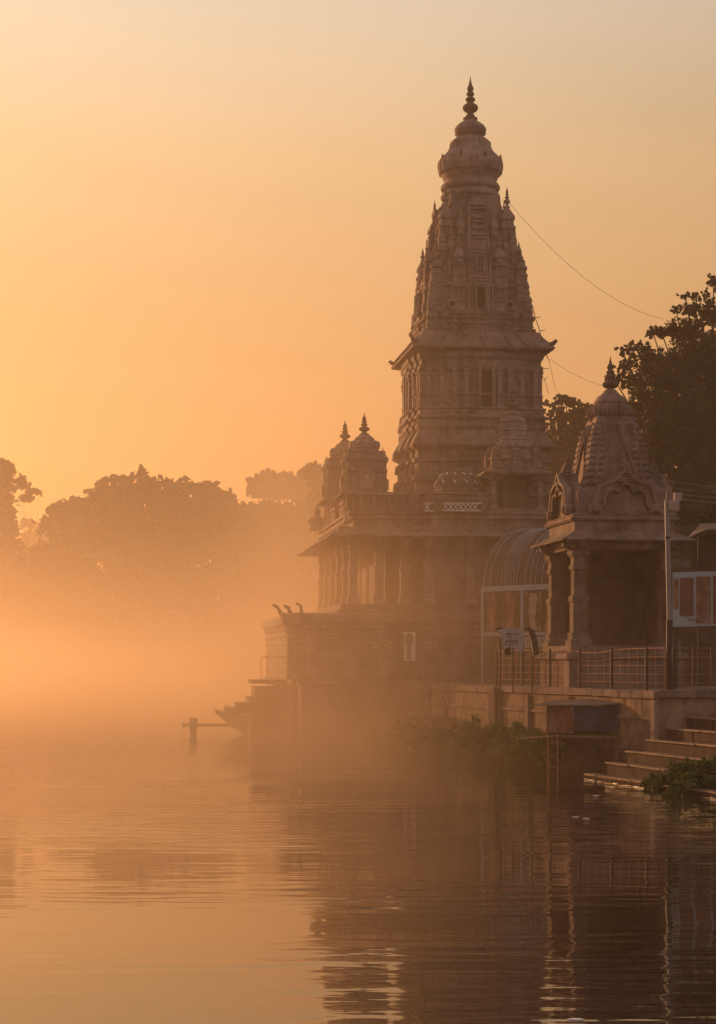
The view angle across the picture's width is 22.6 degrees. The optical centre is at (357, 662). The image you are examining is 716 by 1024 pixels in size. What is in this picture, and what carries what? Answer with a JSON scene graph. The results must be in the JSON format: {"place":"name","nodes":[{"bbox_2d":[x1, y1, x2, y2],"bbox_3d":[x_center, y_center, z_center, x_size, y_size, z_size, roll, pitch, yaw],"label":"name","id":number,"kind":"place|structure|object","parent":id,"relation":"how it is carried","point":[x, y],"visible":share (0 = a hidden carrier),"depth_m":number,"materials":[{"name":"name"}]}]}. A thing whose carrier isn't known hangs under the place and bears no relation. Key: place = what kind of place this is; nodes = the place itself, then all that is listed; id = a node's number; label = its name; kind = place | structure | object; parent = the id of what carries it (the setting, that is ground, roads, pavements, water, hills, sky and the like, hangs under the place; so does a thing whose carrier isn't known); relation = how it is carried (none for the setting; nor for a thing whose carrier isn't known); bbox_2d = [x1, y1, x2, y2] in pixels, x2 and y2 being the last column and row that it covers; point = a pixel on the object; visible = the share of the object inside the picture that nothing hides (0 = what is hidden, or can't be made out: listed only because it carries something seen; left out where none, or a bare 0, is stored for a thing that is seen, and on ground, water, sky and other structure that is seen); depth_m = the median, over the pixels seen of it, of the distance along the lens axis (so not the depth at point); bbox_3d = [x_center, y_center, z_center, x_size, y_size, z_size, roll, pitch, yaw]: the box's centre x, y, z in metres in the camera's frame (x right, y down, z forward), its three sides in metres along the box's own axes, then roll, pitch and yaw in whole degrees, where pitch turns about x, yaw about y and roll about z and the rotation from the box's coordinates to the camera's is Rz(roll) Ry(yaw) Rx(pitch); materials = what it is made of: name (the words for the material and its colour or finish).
{"place":"outdoors","nodes":[
{"label":"outdoors","id":0,"kind":"place"},
{"bbox_2d":[18,518,48,596],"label":"broadleaf tree","id":1,"kind":"object","parent":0,"point":[26,523],"visible":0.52,"depth_m":399.06,"materials":[{"name":"green plant"}]},
{"bbox_2d":[0,682,715,1023],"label":"water","id":2,"kind":"structure","parent":0,"point":[159,864],"depth_m":19.82,"materials":[{"name":"orange liquid"}]},
{"bbox_2d":[89,610,303,698],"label":"distant footbridge","id":3,"kind":"object","parent":2,"relation":"in","point":[150,638],"visible":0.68,"depth_m":119.99,"materials":[{"name":"white paint"}]},
{"bbox_2d":[183,718,245,734],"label":"mooring beam","id":4,"kind":"structure","parent":2,"relation":"in","point":[193,725],"depth_m":59.96,"materials":[{"name":"brown wood"}]},
{"bbox_2d":[215,704,250,733],"bbox_3d":[-3.337,1.949,60.503,3.014,1.102,0.922,0,0,0],"label":"moored boat","id":5,"kind":"object","parent":2,"relation":"on","point":[235,718],"visible":0.3,"depth_m":60.34,"materials":[{"name":"brown wood"}]},
{"bbox_2d":[547,733,557,770],"bbox_3d":[4.306,2.130,39.600,0.236,1.140,0.016,0,0,0],"label":"iron ladder","id":6,"kind":"object","parent":2,"relation":"in","point":[552,756],"visible":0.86,"depth_m":39.59,"materials":[{"name":"brown metal"}]},
{"bbox_2d":[509,699,619,768],"bbox_3d":[4.842,1.855,40.586,2.500,2.091,1.500,0,0,28],"label":"tin stall","id":7,"kind":"object","parent":2,"relation":"in","point":[578,724],"visible":0.65,"depth_m":40.38,"materials":[{"name":"metal"}]},
{"bbox_2d":[568,1018,584,1020],"bbox_3d":[1.468,2.397,12.030,0.120,0.012,0.061,0,0,0],"label":"floating scrap","id":8,"kind":"object","parent":2,"relation":"on","point":[576,1019],"visible":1,"depth_m":12.01,"materials":[{"name":"white paint"}]},
{"bbox_2d":[584,717,715,795],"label":"river steps","id":9,"kind":"structure","parent":2,"relation":"in","point":[696,739],"depth_m":36.69,"materials":[{"name":"stone"}]},
{"bbox_2d":[641,751,715,793],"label":"waterside bush","id":10,"kind":"object","parent":2,"relation":"in","point":[684,777],"visible":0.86,"depth_m":33.51,"materials":[{"name":"green plant"}]},
{"bbox_2d":[0,666,715,740],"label":"ground","id":11,"kind":"structure","parent":0,"point":[383,715],"depth_m":57.05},
{"bbox_2d":[0,457,27,666],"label":"broadleaf tree","id":12,"kind":"object","parent":11,"relation":"on","point":[9,528],"visible":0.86,"depth_m":239.45,"materials":[{"name":"green plant"}]},
{"bbox_2d":[17,472,42,663],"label":"broadleaf tree","id":13,"kind":"object","parent":11,"relation":"on","point":[29,492],"visible":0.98,"depth_m":240.76,"materials":[{"name":"green plant"}]},
{"bbox_2d":[0,538,81,666],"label":"broadleaf tree","id":14,"kind":"object","parent":11,"relation":"on","point":[36,576],"visible":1,"depth_m":236.52,"materials":[{"name":"green plant"}]},
{"bbox_2d":[30,495,104,642],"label":"broadleaf tree","id":15,"kind":"object","parent":11,"relation":"on","point":[62,552],"visible":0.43,"depth_m":247.12,"materials":[{"name":"green plant"}]},
{"bbox_2d":[0,592,268,666],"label":"bank thicket","id":16,"kind":"object","parent":11,"relation":"on","point":[77,647],"visible":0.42,"depth_m":241.64,"materials":[{"name":"green plant"}]},
{"bbox_2d":[57,463,223,653],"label":"broadleaf tree","id":17,"kind":"object","parent":11,"relation":"on","point":[131,532],"visible":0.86,"depth_m":246.94,"materials":[{"name":"green plant"}]},
{"bbox_2d":[78,550,213,666],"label":"broadleaf tree","id":18,"kind":"object","parent":11,"relation":"on","point":[143,592],"visible":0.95,"depth_m":236.85,"materials":[{"name":"green plant"}]},
{"bbox_2d":[183,480,275,661],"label":"broadleaf tree","id":19,"kind":"object","parent":11,"relation":"on","point":[237,533],"visible":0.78,"depth_m":247.10,"materials":[{"name":"green plant"}]},
{"bbox_2d":[224,679,285,737],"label":"landing stairs","id":20,"kind":"structure","parent":11,"relation":"on","point":[258,704],"depth_m":57.36,"materials":[{"name":"stone"}]},
{"bbox_2d":[261,651,286,681],"bbox_3d":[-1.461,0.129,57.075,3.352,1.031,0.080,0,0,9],"label":"landing handrail","id":21,"kind":"object","parent":20,"relation":"on","point":[275,656],"visible":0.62,"depth_m":57.24,"materials":[{"name":"brown metal"}]},
{"bbox_2d":[245,467,322,503],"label":"broadleaf tree","id":22,"kind":"object","parent":11,"relation":"on","point":[283,485],"visible":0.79,"depth_m":328.50,"materials":[{"name":"green plant"}]},
{"bbox_2d":[247,497,323,559],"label":"broadleaf tree","id":23,"kind":"object","parent":11,"relation":"on","point":[286,523],"visible":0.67,"depth_m":266.66,"materials":[{"name":"green plant"}]},
{"bbox_2d":[259,550,318,619],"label":"broadleaf tree","id":24,"kind":"object","parent":11,"relation":"on","point":[308,599],"visible":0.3,"depth_m":237.97,"materials":[{"name":"green plant"}]},
{"bbox_2d":[297,460,323,610],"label":"broadleaf tree","id":25,"kind":"object","parent":11,"relation":"on","point":[316,473],"visible":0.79,"depth_m":229.61,"materials":[{"name":"green plant"}]},
{"bbox_2d":[262,77,557,740],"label":"riverside temple","id":26,"kind":"structure","parent":11,"relation":"on","point":[413,549],"depth_m":59.46,"materials":[{"name":"stone"}]},
{"bbox_2d":[308,507,325,530],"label":"roof statue","id":27,"kind":"object","parent":26,"relation":"on","point":[315,522],"visible":0.96,"depth_m":66.44,"materials":[{"name":"stone"}]},
{"bbox_2d":[334,499,339,518],"bbox_3d":[-0.730,-5.295,61.358,0.110,0.730,0.510,0,0,12],"label":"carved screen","id":28,"kind":"object","parent":26,"relation":"on","point":[336,501],"visible":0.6,"depth_m":61.20,"materials":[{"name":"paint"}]},
{"bbox_2d":[370,641,393,649],"bbox_3d":[0.748,-0.542,56.262,0.768,0.294,0.071,0,0,-7],"label":"wall sign","id":29,"kind":"object","parent":26,"relation":"attached to","point":[373,645],"visible":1,"depth_m":56.22,"materials":[{"name":"white paint"}]},
{"bbox_2d":[403,368,408,413],"bbox_3d":[1.776,-9.616,63.705,0.230,1.600,0.720,0,0,-7],"label":"doorway","id":30,"kind":"structure","parent":26,"relation":"in","point":[405,384],"depth_m":63.88,"materials":[{"name":"stone"}]},
{"bbox_2d":[404,632,414,660],"bbox_3d":[1.619,-0.513,56.235,0.370,0.914,0.072,0,0,-7],"label":"arch board","id":31,"kind":"object","parent":26,"relation":"attached to","point":[409,646],"visible":1,"depth_m":56.20,"materials":[{"name":"white paint"}]},
{"bbox_2d":[414,293,417,318],"bbox_3d":[2.133,-12.704,63.752,0.200,0.832,0.520,0,0,-8],"label":"window","id":32,"kind":"structure","parent":26,"relation":"in","point":[416,295],"depth_m":63.87,"materials":[{"name":"stone"}]},
{"bbox_2d":[421,303,426,312],"bbox_3d":[2.404,-12.432,62.759,0.320,0.335,0.340,0,0,-8],"label":"round window","id":33,"kind":"structure","parent":26,"relation":"in","point":[424,305],"depth_m":62.64,"materials":[{"name":"stone"}]},
{"bbox_2d":[425,641,438,649],"bbox_3d":[2.268,-0.543,56.462,0.558,0.296,0.071,0,0,-7],"label":"wall sign","id":34,"kind":"object","parent":26,"relation":"attached to","point":[431,645],"visible":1,"depth_m":56.44,"materials":[{"name":"white paint"}]},
{"bbox_2d":[446,299,456,308],"bbox_3d":[3.234,-12.432,62.122,0.340,0.335,0.320,0,0,-8],"label":"round window","id":35,"kind":"structure","parent":26,"relation":"in","point":[451,303],"depth_m":61.99,"materials":[{"name":"stone"}]},
{"bbox_2d":[473,284,488,308],"bbox_3d":[4.263,-12.704,62.116,0.520,0.832,0.200,0,0,-8],"label":"window","id":36,"kind":"structure","parent":26,"relation":"in","point":[481,294],"depth_m":62.05,"materials":[{"name":"stone"}]},
{"bbox_2d":[476,360,496,406],"bbox_3d":[4.430,-9.616,61.776,0.720,1.600,0.230,0,0,-7],"label":"doorway","id":37,"kind":"structure","parent":26,"relation":"in","point":[486,379],"depth_m":61.70,"materials":[{"name":"stone"}]},
{"bbox_2d":[504,300,514,310],"bbox_3d":[5.257,-12.432,62.388,0.340,0.335,0.320,0,0,-8],"label":"round window","id":38,"kind":"structure","parent":26,"relation":"in","point":[509,305],"depth_m":62.24,"materials":[{"name":"stone"}]},
{"bbox_2d":[532,306,555,393],"bbox_3d":[6.446,-10.835,62.000,0.823,3.074,0.027,0,0,0],"label":"lightning conductor","id":39,"kind":"object","parent":26,"relation":"attached to","point":[545,352],"visible":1,"depth_m":61.99,"materials":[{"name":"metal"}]},
{"bbox_2d":[510,204,660,318],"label":"overhead wire","id":40,"kind":"object","parent":26,"relation":"attached to","point":[569,265],"visible":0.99,"depth_m":68.22,"materials":[{"name":"black metal"}]},
{"bbox_2d":[426,684,497,749],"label":"quay wall","id":41,"kind":"structure","parent":11,"relation":"on","point":[463,702],"depth_m":49.67,"materials":[{"name":"stone"}]},
{"bbox_2d":[441,693,448,721],"bbox_3d":[2.403,1.224,49.249,0.241,0.811,0.060,0,0,31],"label":"leaning stick","id":42,"kind":"object","parent":41,"relation":"attached to","point":[447,717],"visible":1,"depth_m":49.23,"materials":[{"name":"brown wood"}]},
{"bbox_2d":[361,712,569,764],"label":"bank plants","id":43,"kind":"object","parent":11,"relation":"on","point":[456,739],"visible":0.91,"depth_m":46.00,"materials":[{"name":"green plant"}]},
{"bbox_2d":[407,716,455,719],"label":"flat slab","id":44,"kind":"structure","parent":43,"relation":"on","point":[429,718],"depth_m":49.79,"materials":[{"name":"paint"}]},
{"bbox_2d":[481,528,548,683],"bbox_3d":[6.075,-1.683,53.402,3.512,4.766,3.300,0,0,-42],"label":"vaulted shelter","id":45,"kind":"object","parent":11,"relation":"on","point":[515,562],"visible":0.3,"depth_m":52.70,"materials":[{"name":"metal"}]},
{"bbox_2d":[542,393,593,493],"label":"broadleaf tree","id":46,"kind":"object","parent":11,"relation":"on","point":[568,435],"visible":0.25,"depth_m":104.59,"materials":[{"name":"green plant"}]},
{"bbox_2d":[498,686,658,768],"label":"quay wall","id":47,"kind":"structure","parent":11,"relation":"on","point":[638,716],"depth_m":40.49,"materials":[{"name":"stone"}]},
{"bbox_2d":[496,647,664,689],"bbox_3d":[5.190,0.145,43.420,0.076,0.990,9.527,0,0,-18],"label":"wire fence","id":48,"kind":"object","parent":47,"relation":"on","point":[611,673],"visible":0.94,"depth_m":42.38,"materials":[{"name":"metal"}]},
{"bbox_2d":[495,627,538,692],"bbox_3d":[3.697,-0.065,42.026,1.094,1.530,0.383,0,0,0],"label":"cloth banner","id":49,"kind":"object","parent":48,"relation":"attached to","point":[511,637],"visible":1,"depth_m":41.92,"materials":[{"name":"fabric"}]},
{"bbox_2d":[530,356,695,687],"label":"spired pavilion","id":50,"kind":"structure","parent":11,"relation":"on","point":[601,548],"depth_m":44.28,"materials":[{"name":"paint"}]},
{"bbox_2d":[666,480,715,486],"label":"cable","id":51,"kind":"object","parent":50,"relation":"attached to","point":[691,484],"visible":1,"depth_m":44.75,"materials":[{"name":"metal"}]},
{"bbox_2d":[604,273,715,520],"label":"broadleaf tree","id":52,"kind":"object","parent":11,"relation":"on","point":[680,430],"visible":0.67,"depth_m":73.30,"materials":[{"name":"green plant"}]},
{"bbox_2d":[664,492,681,689],"bbox_3d":[6.913,-1.527,39.300,0.370,4.453,0.200,0,0,0],"label":"utility pole","id":53,"kind":"object","parent":11,"relation":"on","point":[671,505],"visible":0.92,"depth_m":39.25,"materials":[{"name":"grey metal"}]},
{"bbox_2d":[649,689,715,739],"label":"retaining wall","id":54,"kind":"structure","parent":11,"relation":"on","point":[674,710],"depth_m":38.15,"materials":[{"name":"stone"}]},
{"bbox_2d":[672,647,715,689],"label":"wire fence","id":55,"kind":"object","parent":54,"relation":"on","point":[673,668],"visible":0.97,"depth_m":39.04,"materials":[{"name":"metal"}]},
{"bbox_2d":[672,571,715,687],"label":"poster board","id":56,"kind":"object","parent":11,"relation":"on","point":[693,598],"visible":0.97,"depth_m":43.22,"materials":[{"name":"white paint"}]},
{"bbox_2d":[675,523,715,686],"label":"canvas awning","id":57,"kind":"object","parent":11,"relation":"on","point":[698,554],"visible":0.47,"depth_m":48.00,"materials":[{"name":"fabric"}]},
{"bbox_2d":[675,481,715,524],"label":"broadleaf tree","id":58,"kind":"object","parent":11,"relation":"on","point":[704,512],"visible":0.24,"depth_m":65.73,"materials":[{"name":"green plant"}]},
{"bbox_2d":[0,0,715,602],"label":"sky","id":59,"kind":"structure","parent":0,"point":[216,219],"materials":[{"name":"orange"}]},
{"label":"bank","id":60,"kind":"structure","parent":0,"visible":0},
{"bbox_2d":[487,687,501,730],"bbox_3d":[3.676,1.770,46.792,0.460,2.260,0.500,0,0,-17],"label":"gatepost","id":61,"kind":"object","parent":60,"relation":"on","point":[492,693],"visible":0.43,"depth_m":46.59,"materials":[{"name":"stone"}]}
]}

